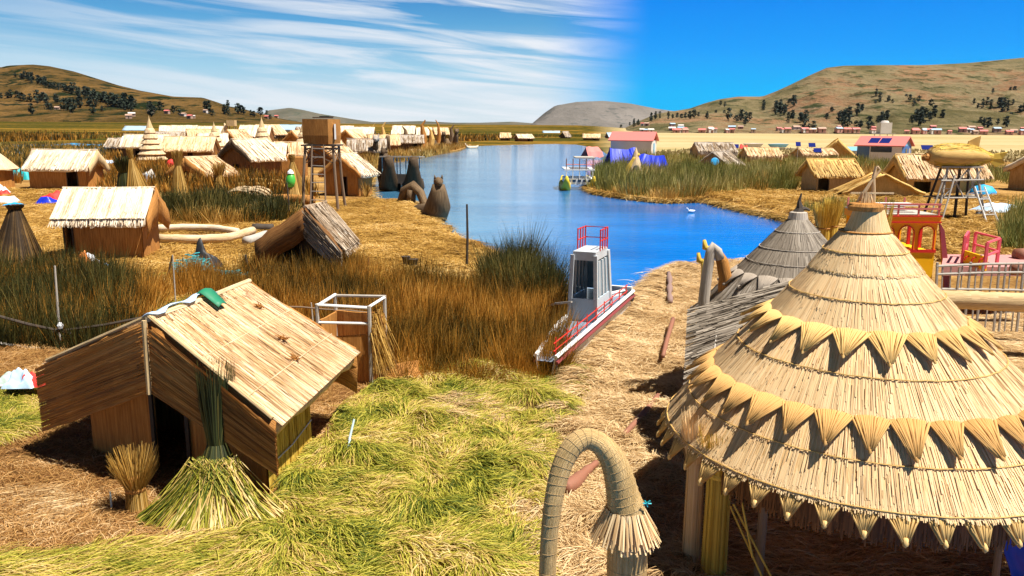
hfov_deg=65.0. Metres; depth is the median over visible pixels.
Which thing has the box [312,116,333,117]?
loose board
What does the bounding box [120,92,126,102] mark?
hillside tree
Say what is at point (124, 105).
hillside tree
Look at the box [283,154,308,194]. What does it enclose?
reed sheaf
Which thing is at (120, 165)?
reed sheaf
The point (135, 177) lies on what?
reed sheaf
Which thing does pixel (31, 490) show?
pale straw
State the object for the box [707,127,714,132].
hillside house
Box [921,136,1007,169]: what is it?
reed fish
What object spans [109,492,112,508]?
stake
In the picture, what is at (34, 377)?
cloth bundle
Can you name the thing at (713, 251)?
reed arch
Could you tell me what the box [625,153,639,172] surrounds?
bent bundle
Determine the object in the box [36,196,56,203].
cloth bundle
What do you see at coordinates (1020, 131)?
hillside house
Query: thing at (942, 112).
hillside tree
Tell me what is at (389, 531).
cut green reeds
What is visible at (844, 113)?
hillside tree
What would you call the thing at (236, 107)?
hillside tree
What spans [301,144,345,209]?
tank tower
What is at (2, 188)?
cloth bundle
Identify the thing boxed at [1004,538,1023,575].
blue tarp
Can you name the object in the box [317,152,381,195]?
reed hut
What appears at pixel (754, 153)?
reed hut
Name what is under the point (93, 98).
hillside tree
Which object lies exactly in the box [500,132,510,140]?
reed hut
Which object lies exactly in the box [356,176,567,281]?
shore straw
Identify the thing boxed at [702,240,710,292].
carved head
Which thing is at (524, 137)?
reed hut
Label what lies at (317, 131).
water tank
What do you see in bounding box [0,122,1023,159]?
marsh
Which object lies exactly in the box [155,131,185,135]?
reed hut
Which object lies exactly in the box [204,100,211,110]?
hillside tree
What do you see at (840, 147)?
reed hut
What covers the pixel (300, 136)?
stepped reed cone
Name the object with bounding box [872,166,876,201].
bent rod
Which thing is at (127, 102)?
hillside tree
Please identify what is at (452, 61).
sky
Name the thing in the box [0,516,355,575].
cut green reeds
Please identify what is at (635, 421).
driftwood pole
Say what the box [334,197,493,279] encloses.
golden straw
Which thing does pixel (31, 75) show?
hillside tree
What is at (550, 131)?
reed hut
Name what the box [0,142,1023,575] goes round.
ground
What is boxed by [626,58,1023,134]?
hills
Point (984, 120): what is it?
hillside tree
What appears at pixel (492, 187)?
water
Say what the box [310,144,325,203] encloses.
ladder
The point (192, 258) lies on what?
net heap
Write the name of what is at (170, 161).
red float
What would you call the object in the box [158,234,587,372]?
autumn reeds
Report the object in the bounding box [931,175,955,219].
step ladder
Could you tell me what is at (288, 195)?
pole
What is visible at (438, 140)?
reed spire
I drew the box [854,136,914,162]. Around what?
house
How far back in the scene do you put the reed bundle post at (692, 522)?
9.21 m
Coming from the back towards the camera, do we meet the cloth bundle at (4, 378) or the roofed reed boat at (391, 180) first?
the roofed reed boat at (391, 180)
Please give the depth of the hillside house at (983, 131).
860.23 m
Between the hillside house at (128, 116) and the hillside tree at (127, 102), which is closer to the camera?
the hillside house at (128, 116)
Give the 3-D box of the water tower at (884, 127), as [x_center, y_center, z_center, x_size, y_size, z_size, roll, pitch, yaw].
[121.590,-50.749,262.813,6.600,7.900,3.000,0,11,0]
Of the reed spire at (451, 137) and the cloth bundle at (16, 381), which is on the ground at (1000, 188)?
the reed spire at (451, 137)
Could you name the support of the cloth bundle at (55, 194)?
on the ground at (1000, 188)
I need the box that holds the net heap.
[169,252,213,273]
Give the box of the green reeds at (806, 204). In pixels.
[803,192,909,219]
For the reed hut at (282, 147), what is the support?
on the ground at (1000, 188)
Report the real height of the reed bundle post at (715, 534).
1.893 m
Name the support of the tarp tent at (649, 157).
on the ground at (1000, 188)
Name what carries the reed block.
on the ground at (1000, 188)
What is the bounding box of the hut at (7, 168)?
[0,154,18,187]
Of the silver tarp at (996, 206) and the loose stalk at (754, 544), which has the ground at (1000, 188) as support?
the silver tarp at (996, 206)
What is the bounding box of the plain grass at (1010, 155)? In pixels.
[656,146,1023,162]
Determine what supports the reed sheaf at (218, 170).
on the ground at (1000, 188)
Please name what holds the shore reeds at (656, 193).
on the ground at (1000, 188)
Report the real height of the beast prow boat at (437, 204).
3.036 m
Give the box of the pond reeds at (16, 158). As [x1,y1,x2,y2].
[0,139,120,183]
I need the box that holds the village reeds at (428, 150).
[342,140,468,197]
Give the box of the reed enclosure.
[315,293,399,384]
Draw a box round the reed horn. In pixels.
[715,253,731,291]
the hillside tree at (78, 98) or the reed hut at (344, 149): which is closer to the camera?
the reed hut at (344, 149)
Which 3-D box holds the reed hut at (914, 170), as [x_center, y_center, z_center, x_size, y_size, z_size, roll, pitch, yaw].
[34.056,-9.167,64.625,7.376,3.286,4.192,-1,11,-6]
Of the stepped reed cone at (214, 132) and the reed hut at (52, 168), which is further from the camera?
the stepped reed cone at (214, 132)
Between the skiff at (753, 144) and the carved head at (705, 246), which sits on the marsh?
the skiff at (753, 144)
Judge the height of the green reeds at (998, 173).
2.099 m
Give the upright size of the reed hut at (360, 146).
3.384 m
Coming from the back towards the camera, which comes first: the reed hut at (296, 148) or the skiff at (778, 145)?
the skiff at (778, 145)
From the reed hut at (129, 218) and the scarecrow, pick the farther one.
the scarecrow
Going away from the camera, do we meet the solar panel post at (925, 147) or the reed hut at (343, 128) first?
the solar panel post at (925, 147)
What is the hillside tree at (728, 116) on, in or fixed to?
on the hills at (953, 90)
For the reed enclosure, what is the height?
1.734 m
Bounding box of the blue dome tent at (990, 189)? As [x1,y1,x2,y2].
[969,184,996,194]
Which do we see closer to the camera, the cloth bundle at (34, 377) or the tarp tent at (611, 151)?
the cloth bundle at (34, 377)
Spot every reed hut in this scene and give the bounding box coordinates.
[21,149,109,188]
[35,279,359,494]
[47,186,170,258]
[103,138,122,153]
[119,134,169,157]
[122,126,145,130]
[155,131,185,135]
[159,125,169,130]
[161,136,220,163]
[165,155,237,181]
[168,125,197,130]
[185,128,219,135]
[196,126,223,132]
[196,133,228,146]
[217,138,286,174]
[225,129,252,139]
[239,125,274,141]
[253,200,361,269]
[254,124,287,140]
[271,142,288,155]
[273,141,310,166]
[279,124,300,131]
[282,130,299,142]
[306,140,352,166]
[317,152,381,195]
[340,126,353,131]
[341,129,366,143]
[346,138,387,157]
[354,127,375,135]
[367,134,400,151]
[391,125,415,134]
[399,135,424,149]
[415,127,432,138]
[432,127,449,138]
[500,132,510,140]
[513,134,533,141]
[542,131,559,132]
[559,131,571,137]
[582,134,600,140]
[605,132,611,137]
[690,142,737,157]
[701,151,745,164]
[738,147,782,163]
[790,147,838,161]
[795,158,864,192]
[825,138,856,157]
[829,171,928,199]
[883,153,993,193]
[1002,157,1023,189]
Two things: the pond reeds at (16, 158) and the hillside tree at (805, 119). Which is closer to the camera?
the pond reeds at (16, 158)
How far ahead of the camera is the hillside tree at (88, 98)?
851.55 m
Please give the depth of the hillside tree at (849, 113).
1095.38 m
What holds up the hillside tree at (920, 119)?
on the hills at (953, 90)
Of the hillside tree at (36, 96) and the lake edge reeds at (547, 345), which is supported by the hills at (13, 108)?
the hillside tree at (36, 96)
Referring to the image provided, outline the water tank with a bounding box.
[302,119,340,143]
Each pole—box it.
[54,266,60,339]
[172,255,175,305]
[286,183,289,210]
[466,204,468,263]
[545,301,572,307]
[565,460,598,493]
[622,393,660,437]
[661,317,674,357]
[666,271,672,303]
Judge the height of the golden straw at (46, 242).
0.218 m
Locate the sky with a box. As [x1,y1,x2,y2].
[0,0,1023,122]
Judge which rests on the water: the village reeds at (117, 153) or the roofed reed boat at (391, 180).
the roofed reed boat at (391, 180)
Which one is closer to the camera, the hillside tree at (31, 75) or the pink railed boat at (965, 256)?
the pink railed boat at (965, 256)
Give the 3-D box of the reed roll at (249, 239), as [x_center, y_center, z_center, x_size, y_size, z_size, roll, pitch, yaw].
[-11.085,-2.183,34.936,0.425,0.418,2.090,2,11,6]
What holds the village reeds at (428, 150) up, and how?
on the ground at (1000, 188)
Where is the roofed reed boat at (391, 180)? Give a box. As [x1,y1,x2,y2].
[378,156,424,190]
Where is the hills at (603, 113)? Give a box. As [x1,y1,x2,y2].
[531,101,670,127]
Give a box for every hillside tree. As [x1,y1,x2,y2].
[17,92,23,99]
[27,72,34,79]
[28,103,35,113]
[33,89,39,100]
[39,92,47,102]
[48,103,53,109]
[58,98,66,109]
[65,98,73,112]
[69,97,77,110]
[75,96,82,107]
[85,96,91,103]
[88,103,96,112]
[91,96,99,104]
[110,95,117,106]
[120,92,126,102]
[122,103,128,109]
[124,99,129,109]
[127,95,133,106]
[147,107,154,116]
[157,100,163,109]
[170,105,176,113]
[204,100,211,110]
[234,103,240,113]
[256,107,263,115]
[725,108,732,119]
[773,104,778,114]
[781,104,787,114]
[786,111,791,117]
[791,97,797,105]
[801,114,808,122]
[836,111,843,122]
[841,110,846,123]
[844,106,853,118]
[844,118,852,127]
[854,103,861,114]
[865,116,872,123]
[884,110,889,119]
[909,114,916,122]
[917,112,926,125]
[925,111,933,120]
[928,98,934,105]
[932,105,938,116]
[939,109,945,117]
[981,117,987,126]
[985,117,992,127]
[995,97,1003,106]
[1001,116,1009,126]
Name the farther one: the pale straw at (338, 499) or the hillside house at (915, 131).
the hillside house at (915, 131)
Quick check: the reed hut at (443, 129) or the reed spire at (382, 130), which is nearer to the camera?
the reed spire at (382, 130)
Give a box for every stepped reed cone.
[138,115,167,163]
[209,122,223,151]
[255,117,267,137]
[296,125,302,141]
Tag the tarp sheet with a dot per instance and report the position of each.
(26, 176)
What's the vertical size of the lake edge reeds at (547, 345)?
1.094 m
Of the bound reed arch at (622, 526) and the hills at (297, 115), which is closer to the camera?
the bound reed arch at (622, 526)
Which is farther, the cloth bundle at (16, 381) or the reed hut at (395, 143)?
the reed hut at (395, 143)
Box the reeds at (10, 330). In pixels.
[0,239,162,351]
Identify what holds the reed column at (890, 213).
on the ground at (1000, 188)
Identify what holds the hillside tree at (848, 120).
on the hills at (953, 90)
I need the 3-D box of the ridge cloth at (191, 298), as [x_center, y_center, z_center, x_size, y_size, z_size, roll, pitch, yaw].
[-4.800,0.219,11.618,0.272,0.117,1.742,2,11,9]
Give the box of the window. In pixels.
[870,147,891,151]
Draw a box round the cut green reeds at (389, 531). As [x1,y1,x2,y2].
[214,356,592,575]
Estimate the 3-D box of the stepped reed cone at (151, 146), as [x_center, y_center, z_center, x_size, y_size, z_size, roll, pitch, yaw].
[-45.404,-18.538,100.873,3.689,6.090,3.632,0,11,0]
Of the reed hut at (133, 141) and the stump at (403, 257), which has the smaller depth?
the stump at (403, 257)
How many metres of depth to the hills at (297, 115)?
4301.91 m
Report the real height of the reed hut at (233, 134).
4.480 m
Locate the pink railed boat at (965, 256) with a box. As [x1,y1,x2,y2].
[940,231,1023,275]
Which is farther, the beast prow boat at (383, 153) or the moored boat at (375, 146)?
the moored boat at (375, 146)
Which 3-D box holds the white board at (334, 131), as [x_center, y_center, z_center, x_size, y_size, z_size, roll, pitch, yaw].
[-10.549,-9.303,47.832,0.100,0.900,0.340,-4,12,-20]
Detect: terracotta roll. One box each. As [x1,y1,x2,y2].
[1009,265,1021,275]
[1011,248,1023,259]
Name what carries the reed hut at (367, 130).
on the ground at (1000, 188)
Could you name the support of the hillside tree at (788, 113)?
on the hills at (953, 90)
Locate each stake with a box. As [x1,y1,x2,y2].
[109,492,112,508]
[345,419,354,462]
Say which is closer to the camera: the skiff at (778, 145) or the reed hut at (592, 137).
the skiff at (778, 145)
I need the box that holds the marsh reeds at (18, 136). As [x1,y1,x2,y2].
[0,129,590,141]
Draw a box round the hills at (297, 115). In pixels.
[264,108,531,124]
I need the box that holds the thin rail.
[290,306,365,311]
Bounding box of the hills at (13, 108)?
[0,65,301,123]
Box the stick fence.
[935,262,1023,331]
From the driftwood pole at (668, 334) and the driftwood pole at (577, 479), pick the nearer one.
the driftwood pole at (577, 479)
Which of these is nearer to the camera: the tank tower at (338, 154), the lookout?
the tank tower at (338, 154)
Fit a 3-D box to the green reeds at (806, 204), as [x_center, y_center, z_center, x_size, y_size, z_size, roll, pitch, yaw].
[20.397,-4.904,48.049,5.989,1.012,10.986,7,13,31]
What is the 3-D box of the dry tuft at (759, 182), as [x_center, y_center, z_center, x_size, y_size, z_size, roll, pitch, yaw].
[20.595,-9.004,67.042,2.481,1.591,8.370,4,12,16]
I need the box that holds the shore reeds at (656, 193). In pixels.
[602,179,716,198]
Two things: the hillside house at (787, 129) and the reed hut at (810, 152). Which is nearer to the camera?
the reed hut at (810, 152)
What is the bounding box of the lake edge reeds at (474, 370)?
[382,343,589,385]
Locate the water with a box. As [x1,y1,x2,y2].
[3,143,781,294]
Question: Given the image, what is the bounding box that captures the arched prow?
[397,181,426,203]
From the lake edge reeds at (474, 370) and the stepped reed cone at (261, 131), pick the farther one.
the stepped reed cone at (261, 131)
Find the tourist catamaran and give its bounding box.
[559,156,594,190]
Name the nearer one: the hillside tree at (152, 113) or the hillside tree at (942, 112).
the hillside tree at (152, 113)
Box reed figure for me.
[221,123,226,133]
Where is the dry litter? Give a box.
[0,342,394,575]
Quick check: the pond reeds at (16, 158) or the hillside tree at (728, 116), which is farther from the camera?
the hillside tree at (728, 116)
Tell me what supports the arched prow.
on the ground at (1000, 188)
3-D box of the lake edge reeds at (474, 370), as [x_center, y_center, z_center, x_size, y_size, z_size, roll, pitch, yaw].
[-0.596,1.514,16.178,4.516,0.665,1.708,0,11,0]
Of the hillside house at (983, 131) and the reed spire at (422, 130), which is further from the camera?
the hillside house at (983, 131)
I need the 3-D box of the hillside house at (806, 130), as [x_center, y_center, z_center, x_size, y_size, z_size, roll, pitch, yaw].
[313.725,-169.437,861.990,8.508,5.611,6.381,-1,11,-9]
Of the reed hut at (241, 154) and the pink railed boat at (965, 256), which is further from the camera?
the reed hut at (241, 154)
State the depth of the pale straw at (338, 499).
10.75 m
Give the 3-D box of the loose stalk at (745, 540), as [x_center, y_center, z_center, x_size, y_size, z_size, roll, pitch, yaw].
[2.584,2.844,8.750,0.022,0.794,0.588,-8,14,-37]
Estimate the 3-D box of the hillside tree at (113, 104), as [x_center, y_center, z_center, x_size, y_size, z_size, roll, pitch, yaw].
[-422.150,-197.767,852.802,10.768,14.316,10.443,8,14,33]
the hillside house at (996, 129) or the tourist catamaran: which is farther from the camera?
the hillside house at (996, 129)
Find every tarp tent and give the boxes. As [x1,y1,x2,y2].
[581,146,603,157]
[604,147,634,163]
[627,154,666,167]
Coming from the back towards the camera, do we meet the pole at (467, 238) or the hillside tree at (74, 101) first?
the hillside tree at (74, 101)
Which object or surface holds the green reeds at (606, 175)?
on the ground at (1000, 188)
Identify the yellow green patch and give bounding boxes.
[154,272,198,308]
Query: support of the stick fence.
on the ground at (1000, 188)
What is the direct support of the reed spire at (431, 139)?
on the ground at (1000, 188)
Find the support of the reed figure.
on the ground at (1000, 188)
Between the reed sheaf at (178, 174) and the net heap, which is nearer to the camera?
the net heap
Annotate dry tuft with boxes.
[746,170,771,192]
[860,159,884,174]
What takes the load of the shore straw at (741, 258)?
on the ground at (1000, 188)
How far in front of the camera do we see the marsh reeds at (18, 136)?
276.82 m
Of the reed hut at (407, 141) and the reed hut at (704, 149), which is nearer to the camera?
the reed hut at (704, 149)
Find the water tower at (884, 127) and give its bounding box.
[874,121,892,135]
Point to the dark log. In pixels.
(258, 226)
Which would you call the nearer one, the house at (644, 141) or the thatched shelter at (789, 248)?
the thatched shelter at (789, 248)
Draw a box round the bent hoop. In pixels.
[249,187,270,194]
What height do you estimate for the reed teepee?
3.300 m
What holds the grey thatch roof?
on the ground at (1000, 188)
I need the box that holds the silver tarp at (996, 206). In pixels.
[970,202,1011,211]
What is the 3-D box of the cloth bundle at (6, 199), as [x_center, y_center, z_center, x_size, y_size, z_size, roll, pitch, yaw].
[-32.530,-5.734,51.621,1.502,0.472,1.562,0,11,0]
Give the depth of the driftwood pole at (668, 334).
18.30 m
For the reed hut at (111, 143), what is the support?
on the ground at (1000, 188)
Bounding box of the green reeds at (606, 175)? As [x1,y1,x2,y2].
[568,148,801,197]
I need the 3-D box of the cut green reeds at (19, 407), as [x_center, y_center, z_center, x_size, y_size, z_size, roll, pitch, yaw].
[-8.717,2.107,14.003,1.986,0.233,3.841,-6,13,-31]
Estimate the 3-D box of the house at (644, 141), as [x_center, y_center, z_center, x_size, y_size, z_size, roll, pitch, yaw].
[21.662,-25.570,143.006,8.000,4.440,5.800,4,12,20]
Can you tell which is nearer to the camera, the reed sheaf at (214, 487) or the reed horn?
the reed sheaf at (214, 487)
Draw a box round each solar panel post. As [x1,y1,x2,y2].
[813,148,821,152]
[921,145,932,152]
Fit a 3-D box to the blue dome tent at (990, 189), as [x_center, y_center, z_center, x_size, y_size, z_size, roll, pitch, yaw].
[36.672,-7.702,62.995,2.514,0.850,1.994,0,11,0]
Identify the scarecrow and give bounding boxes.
[285,169,294,186]
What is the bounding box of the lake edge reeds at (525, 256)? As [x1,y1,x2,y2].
[455,213,580,309]
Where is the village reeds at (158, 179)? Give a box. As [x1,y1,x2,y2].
[94,154,319,197]
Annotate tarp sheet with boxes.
[13,168,28,179]
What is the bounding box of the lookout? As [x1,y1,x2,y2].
[226,120,236,128]
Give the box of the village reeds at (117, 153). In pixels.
[104,137,441,159]
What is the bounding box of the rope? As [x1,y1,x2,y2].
[0,315,141,347]
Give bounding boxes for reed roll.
[158,224,239,232]
[159,226,256,243]
[242,230,266,244]
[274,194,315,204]
[943,290,1023,311]
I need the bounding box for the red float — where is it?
[166,159,173,167]
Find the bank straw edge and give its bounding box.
[531,261,698,413]
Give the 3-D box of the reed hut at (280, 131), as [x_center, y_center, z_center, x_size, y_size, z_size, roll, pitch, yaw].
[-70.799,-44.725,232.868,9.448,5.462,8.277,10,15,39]
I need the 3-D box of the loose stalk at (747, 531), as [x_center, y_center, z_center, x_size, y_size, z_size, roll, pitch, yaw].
[2.517,2.451,8.724,0.023,0.907,0.323,-7,14,-33]
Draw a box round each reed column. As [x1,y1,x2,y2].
[812,201,835,240]
[823,197,843,237]
[877,200,894,228]
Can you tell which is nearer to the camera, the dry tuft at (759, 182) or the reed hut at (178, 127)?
the dry tuft at (759, 182)
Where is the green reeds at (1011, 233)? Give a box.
[994,188,1023,254]
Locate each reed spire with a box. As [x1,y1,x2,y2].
[381,122,385,133]
[420,120,426,145]
[427,126,434,145]
[435,120,440,142]
[449,124,453,142]
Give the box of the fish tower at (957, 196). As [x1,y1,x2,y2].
[923,168,987,217]
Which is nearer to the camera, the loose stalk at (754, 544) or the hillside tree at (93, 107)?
the loose stalk at (754, 544)
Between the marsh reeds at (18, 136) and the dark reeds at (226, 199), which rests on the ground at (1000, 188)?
the dark reeds at (226, 199)
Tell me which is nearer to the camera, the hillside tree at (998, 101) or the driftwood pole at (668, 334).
the driftwood pole at (668, 334)
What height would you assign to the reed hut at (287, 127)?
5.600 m
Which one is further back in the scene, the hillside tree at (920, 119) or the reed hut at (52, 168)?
the hillside tree at (920, 119)
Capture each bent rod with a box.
[863,166,880,191]
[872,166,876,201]
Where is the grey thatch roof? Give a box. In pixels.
[683,281,788,384]
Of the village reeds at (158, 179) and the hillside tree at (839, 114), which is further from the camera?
the hillside tree at (839, 114)
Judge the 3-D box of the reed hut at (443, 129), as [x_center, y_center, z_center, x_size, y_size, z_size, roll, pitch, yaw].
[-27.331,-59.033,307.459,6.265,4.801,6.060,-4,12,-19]
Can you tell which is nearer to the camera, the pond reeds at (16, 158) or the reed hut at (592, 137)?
the pond reeds at (16, 158)
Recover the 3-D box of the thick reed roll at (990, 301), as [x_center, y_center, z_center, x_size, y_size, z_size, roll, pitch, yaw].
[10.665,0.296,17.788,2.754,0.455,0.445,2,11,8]
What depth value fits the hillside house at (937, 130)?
859.70 m
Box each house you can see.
[125,114,131,118]
[186,114,192,118]
[608,131,658,154]
[682,128,688,132]
[698,128,705,132]
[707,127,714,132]
[784,127,790,132]
[792,125,800,129]
[800,127,808,132]
[817,127,826,132]
[834,127,843,132]
[843,128,851,132]
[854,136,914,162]
[911,129,919,133]
[932,128,941,133]
[958,127,967,132]
[979,130,987,133]
[992,127,1001,131]
[1005,130,1013,133]
[1018,129,1023,134]
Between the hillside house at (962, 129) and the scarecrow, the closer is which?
the scarecrow
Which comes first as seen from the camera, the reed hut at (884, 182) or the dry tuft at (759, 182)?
the reed hut at (884, 182)
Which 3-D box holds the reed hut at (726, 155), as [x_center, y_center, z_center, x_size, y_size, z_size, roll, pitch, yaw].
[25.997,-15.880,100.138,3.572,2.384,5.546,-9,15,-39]
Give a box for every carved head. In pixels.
[696,252,703,273]
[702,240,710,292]
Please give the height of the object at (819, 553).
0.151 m
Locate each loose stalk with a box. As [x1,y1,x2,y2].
[729,506,762,575]
[733,504,771,575]
[742,503,753,557]
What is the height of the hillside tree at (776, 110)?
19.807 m
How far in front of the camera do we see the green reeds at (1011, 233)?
36.38 m
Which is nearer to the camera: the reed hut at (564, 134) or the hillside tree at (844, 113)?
the reed hut at (564, 134)
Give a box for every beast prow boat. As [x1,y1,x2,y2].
[377,147,401,185]
[414,175,449,220]
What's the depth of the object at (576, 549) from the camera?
12.67 m
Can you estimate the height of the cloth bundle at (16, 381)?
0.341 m
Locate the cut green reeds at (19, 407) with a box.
[0,387,64,444]
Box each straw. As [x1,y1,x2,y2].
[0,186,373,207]
[0,198,352,312]
[0,481,105,528]
[279,486,425,520]
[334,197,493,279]
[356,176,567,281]
[422,388,534,422]
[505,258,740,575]
[575,185,815,226]
[622,254,743,289]
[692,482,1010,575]
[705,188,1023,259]
[968,312,1023,373]
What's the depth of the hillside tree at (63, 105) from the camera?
792.46 m
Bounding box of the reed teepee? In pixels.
[630,148,640,173]
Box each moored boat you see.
[372,133,379,154]
[385,135,390,151]
[434,132,445,145]
[445,127,458,144]
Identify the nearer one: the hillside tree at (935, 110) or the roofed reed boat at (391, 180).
the roofed reed boat at (391, 180)
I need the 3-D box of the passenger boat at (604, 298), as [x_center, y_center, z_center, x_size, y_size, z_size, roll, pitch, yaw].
[1.731,0.229,19.135,0.974,3.206,6.770,5,12,21]
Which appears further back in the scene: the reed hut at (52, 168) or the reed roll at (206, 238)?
the reed hut at (52, 168)
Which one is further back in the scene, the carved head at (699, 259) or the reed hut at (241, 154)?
the reed hut at (241, 154)
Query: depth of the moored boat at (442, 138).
190.53 m
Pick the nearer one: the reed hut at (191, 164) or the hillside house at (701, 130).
the reed hut at (191, 164)
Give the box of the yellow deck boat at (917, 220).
[844,192,950,287]
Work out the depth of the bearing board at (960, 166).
43.53 m
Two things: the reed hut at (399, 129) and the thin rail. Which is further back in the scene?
the reed hut at (399, 129)
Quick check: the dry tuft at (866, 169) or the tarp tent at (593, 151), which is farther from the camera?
the tarp tent at (593, 151)
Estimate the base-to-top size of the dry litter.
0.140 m
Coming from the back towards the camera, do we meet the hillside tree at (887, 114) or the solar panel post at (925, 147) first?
the hillside tree at (887, 114)
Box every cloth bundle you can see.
[0,184,10,192]
[0,190,10,194]
[0,196,20,202]
[0,371,10,384]
[1,367,33,388]
[22,371,45,387]
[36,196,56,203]
[41,190,60,199]
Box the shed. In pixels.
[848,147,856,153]
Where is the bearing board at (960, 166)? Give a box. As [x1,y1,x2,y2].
[934,166,983,167]
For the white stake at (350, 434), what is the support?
on the ground at (1000, 188)
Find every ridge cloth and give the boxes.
[142,292,217,316]
[197,288,226,306]
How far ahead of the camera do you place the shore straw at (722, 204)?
57.45 m
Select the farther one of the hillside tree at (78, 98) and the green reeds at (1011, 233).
the hillside tree at (78, 98)
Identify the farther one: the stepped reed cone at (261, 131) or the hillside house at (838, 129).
the hillside house at (838, 129)
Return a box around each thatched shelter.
[656,191,1023,575]
[687,193,826,318]
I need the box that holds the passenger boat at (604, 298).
[534,225,634,376]
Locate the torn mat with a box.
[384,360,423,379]
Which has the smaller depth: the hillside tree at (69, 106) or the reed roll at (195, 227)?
the reed roll at (195, 227)
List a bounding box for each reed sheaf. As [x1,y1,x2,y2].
[0,204,45,263]
[106,441,159,514]
[112,155,128,186]
[126,148,148,186]
[131,357,289,534]
[171,149,189,196]
[210,162,225,187]
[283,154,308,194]
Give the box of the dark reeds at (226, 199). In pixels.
[157,180,313,222]
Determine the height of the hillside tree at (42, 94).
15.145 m
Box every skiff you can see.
[743,143,763,146]
[768,144,788,146]
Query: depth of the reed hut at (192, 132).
152.73 m
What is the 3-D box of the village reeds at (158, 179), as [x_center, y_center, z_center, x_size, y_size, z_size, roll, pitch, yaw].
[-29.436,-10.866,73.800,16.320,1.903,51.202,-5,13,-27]
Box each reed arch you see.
[538,428,660,575]
[696,242,723,336]
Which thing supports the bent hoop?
on the ground at (1000, 188)
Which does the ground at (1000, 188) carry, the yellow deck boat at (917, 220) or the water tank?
the yellow deck boat at (917, 220)
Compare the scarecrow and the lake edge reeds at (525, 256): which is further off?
the scarecrow
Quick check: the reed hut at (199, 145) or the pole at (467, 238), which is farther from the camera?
the reed hut at (199, 145)
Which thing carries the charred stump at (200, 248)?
on the golden straw at (46, 242)
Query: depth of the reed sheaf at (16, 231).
28.41 m
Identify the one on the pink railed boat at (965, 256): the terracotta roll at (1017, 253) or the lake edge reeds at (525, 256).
the terracotta roll at (1017, 253)
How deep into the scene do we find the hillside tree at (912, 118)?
969.98 m
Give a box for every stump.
[189,237,221,267]
[401,255,410,263]
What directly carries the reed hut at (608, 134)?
on the marsh
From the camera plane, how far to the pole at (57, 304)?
18.14 m
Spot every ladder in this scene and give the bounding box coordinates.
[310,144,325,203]
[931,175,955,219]
[974,186,997,219]
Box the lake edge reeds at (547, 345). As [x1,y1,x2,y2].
[478,318,586,374]
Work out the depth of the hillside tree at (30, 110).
733.68 m
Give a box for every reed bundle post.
[680,405,713,567]
[696,423,730,575]
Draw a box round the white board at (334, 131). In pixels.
[334,124,335,138]
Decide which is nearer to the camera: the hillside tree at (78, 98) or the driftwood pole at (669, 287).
the driftwood pole at (669, 287)
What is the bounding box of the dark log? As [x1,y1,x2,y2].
[252,223,273,230]
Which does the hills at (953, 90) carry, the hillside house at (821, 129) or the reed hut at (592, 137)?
the hillside house at (821, 129)
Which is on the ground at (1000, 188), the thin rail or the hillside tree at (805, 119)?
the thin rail
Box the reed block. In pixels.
[281,156,307,176]
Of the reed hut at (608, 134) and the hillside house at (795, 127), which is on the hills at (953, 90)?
the hillside house at (795, 127)
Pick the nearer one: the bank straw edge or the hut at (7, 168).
the bank straw edge
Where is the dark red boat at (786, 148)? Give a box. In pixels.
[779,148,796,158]
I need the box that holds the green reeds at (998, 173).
[588,149,1010,183]
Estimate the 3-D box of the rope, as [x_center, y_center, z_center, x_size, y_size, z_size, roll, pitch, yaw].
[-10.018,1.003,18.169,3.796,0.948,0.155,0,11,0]
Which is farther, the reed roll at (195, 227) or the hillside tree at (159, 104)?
the hillside tree at (159, 104)
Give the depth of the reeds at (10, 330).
20.47 m
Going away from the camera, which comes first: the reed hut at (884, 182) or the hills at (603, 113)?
the reed hut at (884, 182)

